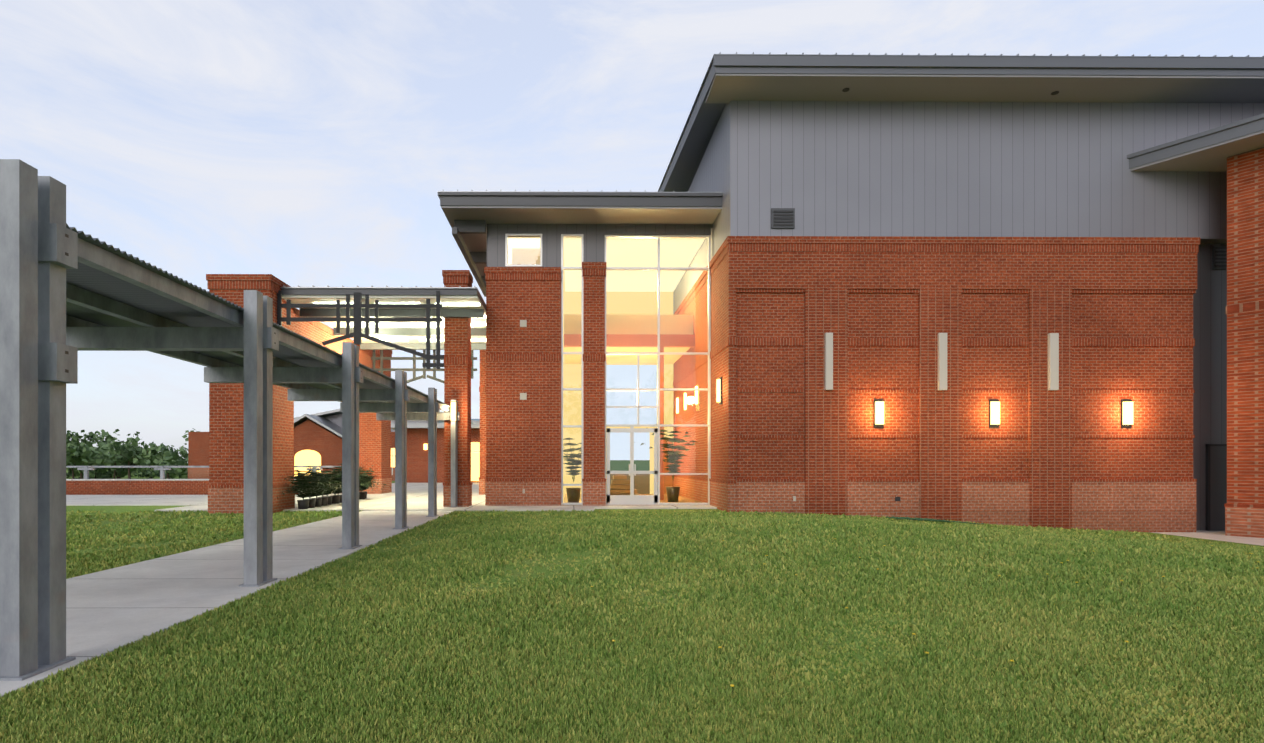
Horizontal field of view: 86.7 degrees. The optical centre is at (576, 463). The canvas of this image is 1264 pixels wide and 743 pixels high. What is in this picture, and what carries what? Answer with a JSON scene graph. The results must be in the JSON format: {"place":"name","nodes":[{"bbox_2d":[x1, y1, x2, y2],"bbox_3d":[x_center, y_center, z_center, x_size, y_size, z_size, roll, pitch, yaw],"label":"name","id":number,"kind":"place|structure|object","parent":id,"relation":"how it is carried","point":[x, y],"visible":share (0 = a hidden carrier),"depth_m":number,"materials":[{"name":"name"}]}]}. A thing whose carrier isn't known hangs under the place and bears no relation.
{"place":"outdoors","nodes":[
{"label":"outdoors","id":0,"kind":"place"},
{"bbox_2d":[0,0,1263,463],"label":"sky","id":1,"kind":"structure","parent":0,"point":[303,143],"materials":[{"name":"blue"}]},
{"bbox_2d":[0,468,1263,742],"bbox_3d":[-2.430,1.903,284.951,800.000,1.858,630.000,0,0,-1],"label":"lawn ground","id":2,"kind":"structure","parent":0,"point":[414,542],"depth_m":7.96,"materials":[{"name":"green plant"}]},
{"bbox_2d":[66,465,83,478],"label":"bush","id":3,"kind":"object","parent":2,"relation":"on","point":[68,474],"visible":0.1,"depth_m":113.23,"materials":[{"name":"green plant"}]},
{"bbox_2d":[70,439,92,476],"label":"tree","id":4,"kind":"object","parent":2,"relation":"on","point":[85,445],"visible":0.06,"depth_m":139.39,"materials":[{"name":"green plant"}]},
{"bbox_2d":[66,444,97,478],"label":"tree","id":5,"kind":"object","parent":2,"relation":"on","point":[72,454],"visible":0.69,"depth_m":97.76,"materials":[{"name":"green plant"}]},
{"bbox_2d":[66,430,104,448],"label":"tree","id":6,"kind":"object","parent":2,"relation":"on","point":[91,436],"visible":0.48,"depth_m":123.38,"materials":[{"name":"green plant"}]},
{"bbox_2d":[68,447,109,478],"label":"tree","id":7,"kind":"object","parent":2,"relation":"on","point":[91,475],"visible":0.06,"depth_m":107.05,"materials":[{"name":"green plant"}]},
{"bbox_2d":[70,468,108,478],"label":"bush","id":8,"kind":"object","parent":2,"relation":"on","point":[78,474],"visible":0.06,"depth_m":114.62,"materials":[{"name":"green plant"}]},
{"bbox_2d":[75,442,142,478],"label":"tree","id":9,"kind":"object","parent":2,"relation":"on","point":[113,463],"visible":0.46,"depth_m":100.39,"materials":[{"name":"green plant"}]},
{"bbox_2d":[93,458,134,478],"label":"bush","id":10,"kind":"object","parent":2,"relation":"on","point":[100,474],"visible":0.25,"depth_m":112.48,"materials":[{"name":"green plant"}]},
{"bbox_2d":[92,429,141,478],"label":"tree","id":11,"kind":"object","parent":2,"relation":"on","point":[109,439],"visible":0.19,"depth_m":119.04,"materials":[{"name":"green plant"}]},
{"bbox_2d":[94,436,155,478],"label":"tree","id":12,"kind":"object","parent":2,"relation":"on","point":[118,447],"visible":0.85,"depth_m":98.39,"materials":[{"name":"green plant"}]},
{"bbox_2d":[121,459,174,478],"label":"bush","id":13,"kind":"object","parent":2,"relation":"on","point":[142,473],"visible":0.21,"depth_m":112.86,"materials":[{"name":"green plant"}]},
{"bbox_2d":[137,442,187,478],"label":"tree","id":14,"kind":"object","parent":2,"relation":"on","point":[153,460],"visible":0.58,"depth_m":99.46,"materials":[{"name":"green plant"}]},
{"bbox_2d":[147,463,187,478],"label":"bush","id":15,"kind":"object","parent":2,"relation":"on","point":[158,474],"visible":0.23,"depth_m":110.21,"materials":[{"name":"green plant"}]},
{"bbox_2d":[163,446,187,478],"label":"tree","id":16,"kind":"object","parent":2,"relation":"on","point":[169,461],"visible":0.35,"depth_m":96.61,"materials":[{"name":"green plant"}]},
{"bbox_2d":[182,428,199,450],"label":"tree","id":17,"kind":"object","parent":2,"relation":"on","point":[185,435],"visible":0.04,"depth_m":129.54,"materials":[{"name":"green plant"}]},
{"bbox_2d":[66,466,340,494],"bbox_3d":[-35.083,0.722,28.030,50.200,1.220,0.410,0,0,-1],"label":"wall rail","id":18,"kind":"object","parent":2,"relation":"on","point":[86,485],"visible":0.44,"depth_m":28.00,"materials":[{"name":"brick"}]},
{"bbox_2d":[188,409,479,480],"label":"building","id":19,"kind":"structure","parent":2,"relation":"on","point":[317,439],"depth_m":65.76,"materials":[{"name":"red brick"}]},
{"bbox_2d":[391,423,479,482],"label":"background building wall","id":20,"kind":"structure","parent":19,"relation":"attached to","point":[417,452],"depth_m":43.87,"materials":[{"name":"red brick"}]},
{"bbox_2d":[438,190,722,505],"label":"entrance tower","id":21,"kind":"structure","parent":2,"relation":"on","point":[523,444],"depth_m":20.15,"materials":[{"name":"red brick"}]},
{"bbox_2d":[371,350,476,382],"bbox_3d":[-6.069,-3.670,26.559,4.200,1.697,0.066,0,0,-1],"label":"steel trellis","id":22,"kind":"object","parent":21,"relation":"attached to","point":[381,358],"visible":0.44,"depth_m":26.53,"materials":[{"name":"grey metal"}]},
{"bbox_2d":[512,248,697,499],"bbox_3d":[0.947,-2.898,24.821,6.200,8.340,5.700,0,0,-1],"label":"lobby interior","id":23,"kind":"object","parent":21,"relation":"on","point":[612,344],"depth_m":25.51,"materials":[{"name":"painted drywall"},{"name":"red brick"},{"name":"glass"}]},
{"bbox_2d":[505,234,710,504],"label":"entrance glazing","id":24,"kind":"structure","parent":21,"relation":"attached to","point":[632,498],"depth_m":20.34,"materials":[{"name":"clear glass"}]},
{"bbox_2d":[563,427,695,502],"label":"potted plants","id":25,"kind":"object","parent":21,"relation":"on","point":[576,494],"depth_m":21.61,"materials":[{"name":"green"}]},
{"bbox_2d":[520,320,899,500],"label":"wall light","id":26,"kind":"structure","parent":21,"relation":"attached to","point":[523,323],"depth_m":20.12,"materials":[{"name":"light metal"}]},
{"bbox_2d":[0,483,1263,696],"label":"concrete paving","id":27,"kind":"structure","parent":2,"relation":"on","point":[110,609],"depth_m":8.26,"materials":[{"name":"grey concrete"}]},
{"bbox_2d":[0,159,459,680],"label":"covered walkway","id":28,"kind":"structure","parent":27,"relation":"on","point":[44,338],"depth_m":4.38,"materials":[{"name":"grey metal"}]},
{"bbox_2d":[66,223,450,407],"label":"walkway canopy roof","id":29,"kind":"structure","parent":28,"relation":"on","point":[91,279],"depth_m":7.06,"materials":[{"name":"grey metal"}]},
{"bbox_2d":[206,274,391,513],"bbox_3d":[-8.942,-1.819,23.484,1.710,6.302,11.910,0,0,-1],"label":"brick portal","id":30,"kind":"object","parent":27,"relation":"on","point":[225,486],"visible":0.48,"depth_m":17.79,"materials":[{"name":"red brick"}]},
{"bbox_2d":[277,290,443,369],"bbox_3d":[-5.845,-3.603,18.061,4.500,2.130,0.066,0,0,-1],"label":"truss","id":31,"kind":"object","parent":30,"relation":"attached to","point":[357,319],"visible":0.9,"depth_m":18.03,"materials":[{"name":"grey metal"}]},
{"bbox_2d":[280,285,485,349],"bbox_3d":[-5.472,-4.563,22.339,5.420,0.550,8.350,0,0,-1],"label":"entrance canopy","id":32,"kind":"object","parent":30,"relation":"attached to","point":[464,302],"visible":0.6,"depth_m":19.50,"materials":[{"name":"grey metal"}]},
{"bbox_2d":[277,464,390,508],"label":"shrubs","id":33,"kind":"object","parent":27,"relation":"on","point":[309,483],"visible":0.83,"depth_m":19.56,"materials":[{"name":"green plant"}]},
{"bbox_2d":[442,270,485,506],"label":"brick column","id":34,"kind":"structure","parent":27,"relation":"on","point":[457,359],"depth_m":19.63,"materials":[{"name":"red brick"}]},
{"bbox_2d":[530,538,1258,694],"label":"lawn dandelions","id":35,"kind":"object","parent":2,"relation":"on","point":[732,685],"visible":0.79,"depth_m":6.36,"materials":[{"name":"yellow plant"}]},
{"bbox_2d":[886,516,983,524],"bbox_3d":[9.190,1.465,17.042,2.566,0.210,0.659,0,0,-1],"label":"raised grass strip","id":36,"kind":"object","parent":2,"relation":"on","point":[921,519],"visible":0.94,"depth_m":16.90,"materials":[{"name":"green plant"}]},
{"bbox_2d":[673,236,1199,531],"bbox_3d":[10.425,-1.944,25.034,12.840,8.352,14.040,0,0,-1],"label":"brick block","id":37,"kind":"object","parent":2,"relation":"on","point":[1116,313],"visible":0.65,"depth_m":18.11,"materials":[{"name":"red brick"}]},
{"bbox_2d":[451,377,1132,427],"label":"wall lights","id":38,"kind":"object","parent":37,"relation":"attached to","point":[1126,413],"depth_m":18.09,"materials":[{"name":"glass"}]},
{"bbox_2d":[825,333,1058,389],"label":"wall panels","id":39,"kind":"object","parent":37,"relation":"attached to","point":[1053,361],"depth_m":17.95,"materials":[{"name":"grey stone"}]},
{"bbox_2d":[673,101,1263,313],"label":"metal siding wall","id":40,"kind":"structure","parent":37,"relation":"on","point":[921,169],"depth_m":18.12,"materials":[{"name":"grey metal"}]},
{"bbox_2d":[658,52,1263,191],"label":"roof","id":41,"kind":"structure","parent":40,"relation":"on","point":[728,78],"depth_m":17.15,"materials":[{"name":"grey metal"}]},
{"bbox_2d":[1193,244,1226,530],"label":"wall","id":42,"kind":"structure","parent":2,"relation":"on","point":[1209,388],"depth_m":18.61,"materials":[{"name":"grey metal"}]},
{"bbox_2d":[1224,148,1263,537],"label":"wing pier","id":43,"kind":"structure","parent":0,"point":[1244,510],"depth_m":17.01,"materials":[{"name":"red brick"}]},
{"bbox_2d":[1127,113,1263,171],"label":"wing eave","id":44,"kind":"object","parent":43,"relation":"on","point":[1212,150],"depth_m":17.17,"materials":[{"name":"grey metal"}]}
]}

